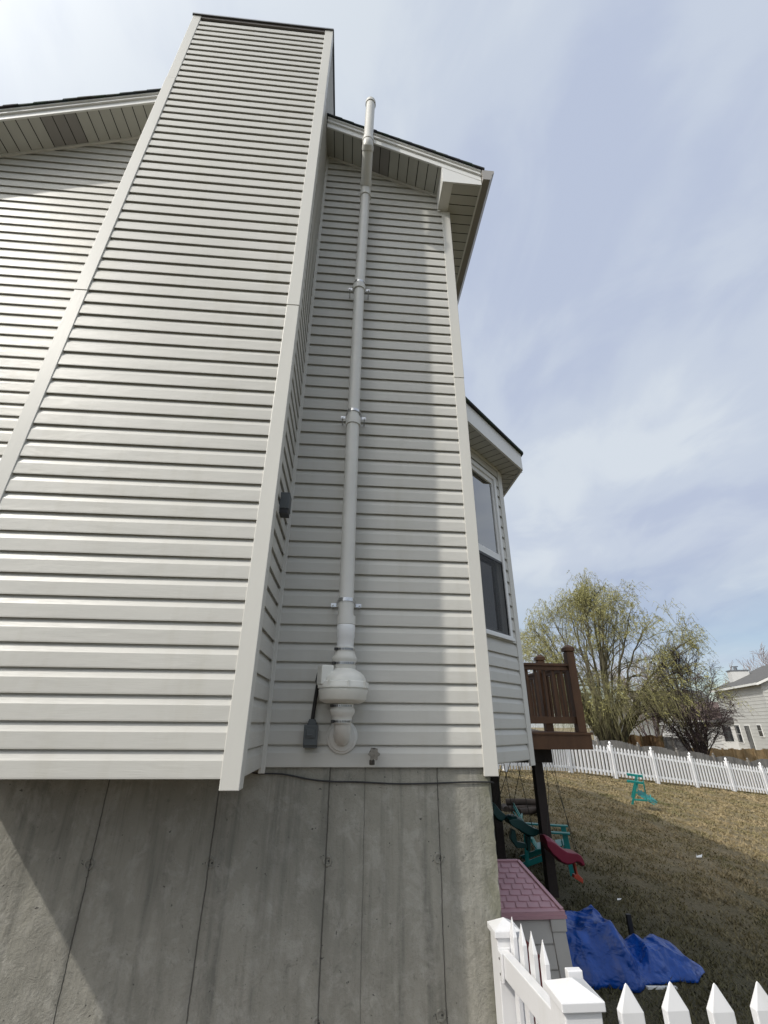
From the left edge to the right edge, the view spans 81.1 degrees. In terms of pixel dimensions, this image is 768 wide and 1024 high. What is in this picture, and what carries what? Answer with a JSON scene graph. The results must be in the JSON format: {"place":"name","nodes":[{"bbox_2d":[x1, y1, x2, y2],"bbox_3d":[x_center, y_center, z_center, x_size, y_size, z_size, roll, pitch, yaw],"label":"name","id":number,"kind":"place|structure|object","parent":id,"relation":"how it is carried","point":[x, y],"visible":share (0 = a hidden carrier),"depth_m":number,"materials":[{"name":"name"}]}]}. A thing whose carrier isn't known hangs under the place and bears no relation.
{"place":"outdoors","nodes":[
{"label":"outdoors","id":0,"kind":"place"},
{"bbox_2d":[0,0,767,727],"label":"sky","id":1,"kind":"structure","parent":0,"point":[613,303],"materials":[{"name":"blue"}]},
{"bbox_2d":[498,728,767,1023],"bbox_3d":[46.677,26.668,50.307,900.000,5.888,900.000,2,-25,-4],"label":"lawn","id":2,"kind":"structure","parent":0,"point":[702,906],"depth_m":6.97,"materials":[{"name":"brown plant"}]},
{"bbox_2d":[0,12,535,1023],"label":"house","id":3,"kind":"structure","parent":2,"relation":"on","point":[178,250],"depth_m":2.69,"materials":[{"name":"white plastic"}]},
{"bbox_2d":[278,492,291,517],"bbox_3d":[-0.629,-0.043,2.824,0.074,0.140,0.090,2,-25,-4],"label":"wall light","id":4,"kind":"object","parent":3,"relation":"attached to","point":[284,500],"visible":0.85,"depth_m":2.79,"materials":[{"name":"black plastic"}]},
{"bbox_2d":[303,675,318,747],"bbox_3d":[-0.406,1.145,2.616,0.103,0.412,0.122,2,-25,-4],"label":"outlet box","id":5,"kind":"object","parent":3,"relation":"attached to","point":[310,737],"visible":0.83,"depth_m":2.56,"materials":[{"name":"black plastic"}]},
{"bbox_2d":[317,96,375,753],"bbox_3d":[-0.212,-1.526,3.699,0.303,6.231,0.501,2,-25,-4],"label":"vent pipe","id":6,"kind":"object","parent":3,"relation":"attached to","point":[343,685],"visible":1,"depth_m":2.96,"materials":[{"name":"plastic"}]},
{"bbox_2d":[252,772,493,784],"bbox_3d":[-0.092,1.577,2.729,1.425,0.100,0.404,2,-25,-4],"label":"cable","id":7,"kind":"object","parent":3,"relation":"attached to","point":[490,781],"visible":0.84,"depth_m":2.54,"materials":[{"name":"black plastic"}]},
{"bbox_2d":[368,748,379,764],"bbox_3d":[-0.059,1.390,2.554,0.069,0.084,0.088,2,-25,-4],"label":"hose spigot","id":8,"kind":"object","parent":3,"relation":"attached to","point":[373,753],"visible":1,"depth_m":2.52,"materials":[{"name":"grey metal"}]},
{"bbox_2d":[465,396,535,765],"bbox_3d":[0.979,0.727,5.033,0.937,3.592,3.391,2,-25,-4],"label":"bay window","id":9,"kind":"structure","parent":3,"relation":"in","point":[496,462],"depth_m":4.09,"materials":[{"name":"white plastic"}]},
{"bbox_2d":[501,798,536,814],"bbox_3d":[3.137,6.571,10.022,1.026,0.256,0.589,-2,-25,6],"label":"log pile","id":10,"kind":"object","parent":2,"relation":"on","point":[521,804],"visible":0.58,"depth_m":10.06,"materials":[{"name":"wood"}]},
{"bbox_2d":[525,939,542,1023],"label":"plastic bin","id":11,"kind":"object","parent":2,"relation":"on","point":[527,942],"depth_m":2.59,"materials":[{"name":"grey plastic"}]},
{"bbox_2d":[497,859,572,979],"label":"toy shed","id":12,"kind":"structure","parent":2,"relation":"on","point":[531,904],"depth_m":3.11,"materials":[{"name":"pink plastic"}]},
{"bbox_2d":[490,645,593,897],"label":"deck","id":13,"kind":"structure","parent":2,"relation":"on","point":[541,705],"depth_m":6.35,"materials":[{"name":"brown wood"}]},
{"bbox_2d":[491,764,509,821],"bbox_3d":[1.652,4.060,6.528,0.300,0.779,0.524,2,-25,-4],"label":"glider swing","id":14,"kind":"object","parent":13,"relation":"hanging from","point":[499,814],"visible":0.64,"depth_m":6.43,"materials":[{"name":"plastic"}]},
{"bbox_2d":[493,763,538,850],"bbox_3d":[1.851,4.191,6.429,0.649,1.096,0.424,2,-25,-4],"label":"glider swing","id":15,"kind":"object","parent":13,"relation":"hanging from","point":[521,826],"visible":0.93,"depth_m":6.28,"materials":[{"name":"plastic"}]},
{"bbox_2d":[539,759,584,882],"bbox_3d":[2.269,4.056,5.980,0.467,1.359,0.423,2,-25,-4],"label":"glider swing","id":16,"kind":"object","parent":13,"relation":"hanging from","point":[554,849],"visible":1,"depth_m":5.65,"materials":[{"name":"plastic"}]},
{"bbox_2d":[513,804,573,875],"bbox_3d":[2.430,5.003,6.945,0.840,0.834,0.666,-7,-26,16],"label":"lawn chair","id":17,"kind":"object","parent":2,"relation":"on","point":[563,842],"visible":0.61,"depth_m":6.74,"materials":[{"name":"teal plastic"}]},
{"bbox_2d":[590,707,662,740],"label":"house","id":18,"kind":"structure","parent":2,"relation":"on","point":[645,728],"depth_m":65.06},
{"bbox_2d":[487,917,767,1023],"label":"picket fence","id":19,"kind":"object","parent":2,"relation":"on","point":[522,996],"visible":1,"depth_m":1.63,"materials":[{"name":"plastic"}]},
{"bbox_2d":[625,913,633,934],"bbox_3d":[2.720,4.646,4.929,0.050,0.362,0.035,2,-25,-4],"label":"stake","id":20,"kind":"object","parent":2,"relation":"on","point":[629,923],"visible":0.47,"depth_m":4.96,"materials":[{"name":"black plastic"}]},
{"bbox_2d":[498,741,767,793],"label":"picket fence","id":21,"kind":"object","parent":2,"relation":"on","point":[655,776],"visible":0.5,"depth_m":18.92,"materials":[{"name":"white plastic"}]},
{"bbox_2d":[565,904,704,992],"bbox_3d":[2.375,4.334,4.522,1.764,0.546,1.037,2,-25,-4],"label":"tarp","id":22,"kind":"object","parent":2,"relation":"on","point":[603,953],"visible":0.78,"depth_m":4.27,"materials":[{"name":"blue plastic"}]},
{"bbox_2d":[520,568,753,744],"bbox_3d":[14.105,9.671,29.194,13.391,12.431,13.590,2,-25,-4],"label":"willow tree","id":23,"kind":"object","parent":2,"relation":"on","point":[602,720],"visible":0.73,"depth_m":27.01,"materials":[{"name":"green plant"}]},
{"bbox_2d":[580,648,703,736],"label":"bare tree","id":24,"kind":"object","parent":2,"relation":"on","point":[647,724],"visible":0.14,"depth_m":45.94,"materials":[{"name":"plant"}]},
{"bbox_2d":[627,773,657,804],"bbox_3d":[7.350,7.917,12.794,0.667,0.672,0.533,-12,-8,27],"label":"lawn chair","id":25,"kind":"object","parent":2,"relation":"on","point":[636,782],"visible":1,"depth_m":12.71,"materials":[{"name":"teal plastic"}]},
{"bbox_2d":[531,729,767,790],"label":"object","id":26,"kind":"object","parent":2,"relation":"on","point":[616,744],"visible":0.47,"depth_m":20.45,"materials":[{"name":"white plastic"}]},
{"bbox_2d":[646,985,677,989],"bbox_3d":[2.569,4.396,4.149,0.341,0.059,0.030,8,-26,-16],"label":"plank scrap","id":27,"kind":"object","parent":2,"relation":"on","point":[649,987],"visible":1,"depth_m":4.13,"materials":[{"name":"white wood"}]},
{"bbox_2d":[628,690,711,713],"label":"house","id":28,"kind":"structure","parent":2,"relation":"on","point":[685,697],"depth_m":75.11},
{"bbox_2d":[631,640,744,756],"bbox_3d":[17.232,10.994,25.768,5.498,7.395,6.002,-17,-31,33],"label":"bare tree","id":29,"kind":"object","parent":2,"relation":"on","point":[698,729],"visible":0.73,"depth_m":24.94,"materials":[{"name":"brown plant"}]},
{"bbox_2d":[660,702,719,748],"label":"house","id":30,"kind":"structure","parent":2,"relation":"on","point":[717,706],"depth_m":52.52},
{"bbox_2d":[620,734,767,760],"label":"board fence","id":31,"kind":"object","parent":2,"relation":"on","point":[652,740],"visible":0.2,"depth_m":28.82,"materials":[{"name":"brown wood"}]},
{"bbox_2d":[709,665,767,749],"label":"house","id":32,"kind":"structure","parent":2,"relation":"on","point":[751,732],"depth_m":36.51,"materials":[{"name":"plastic"}]},
{"bbox_2d":[734,724,744,743],"bbox_3d":[29.967,18.720,37.896,0.059,1.440,1.090,-7,-26,15],"label":"window frame","id":33,"kind":"structure","parent":32,"relation":"in","point":[738,732],"depth_m":37.79,"materials":[{"name":"white plastic"}]},
{"bbox_2d":[756,724,764,736],"bbox_3d":[28.777,16.730,34.348,0.059,0.900,0.740,-7,-26,15],"label":"window frame","id":34,"kind":"structure","parent":32,"relation":"in","point":[759,727],"depth_m":34.30,"materials":[{"name":"white plastic"}]},
{"bbox_2d":[723,656,762,683],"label":"bare tree","id":35,"kind":"object","parent":2,"relation":"on","point":[749,667],"visible":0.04,"depth_m":58.29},
{"bbox_2d":[750,643,767,665],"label":"bare tree","id":36,"kind":"object","parent":2,"relation":"on","point":[765,658],"visible":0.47,"depth_m":57.55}
]}

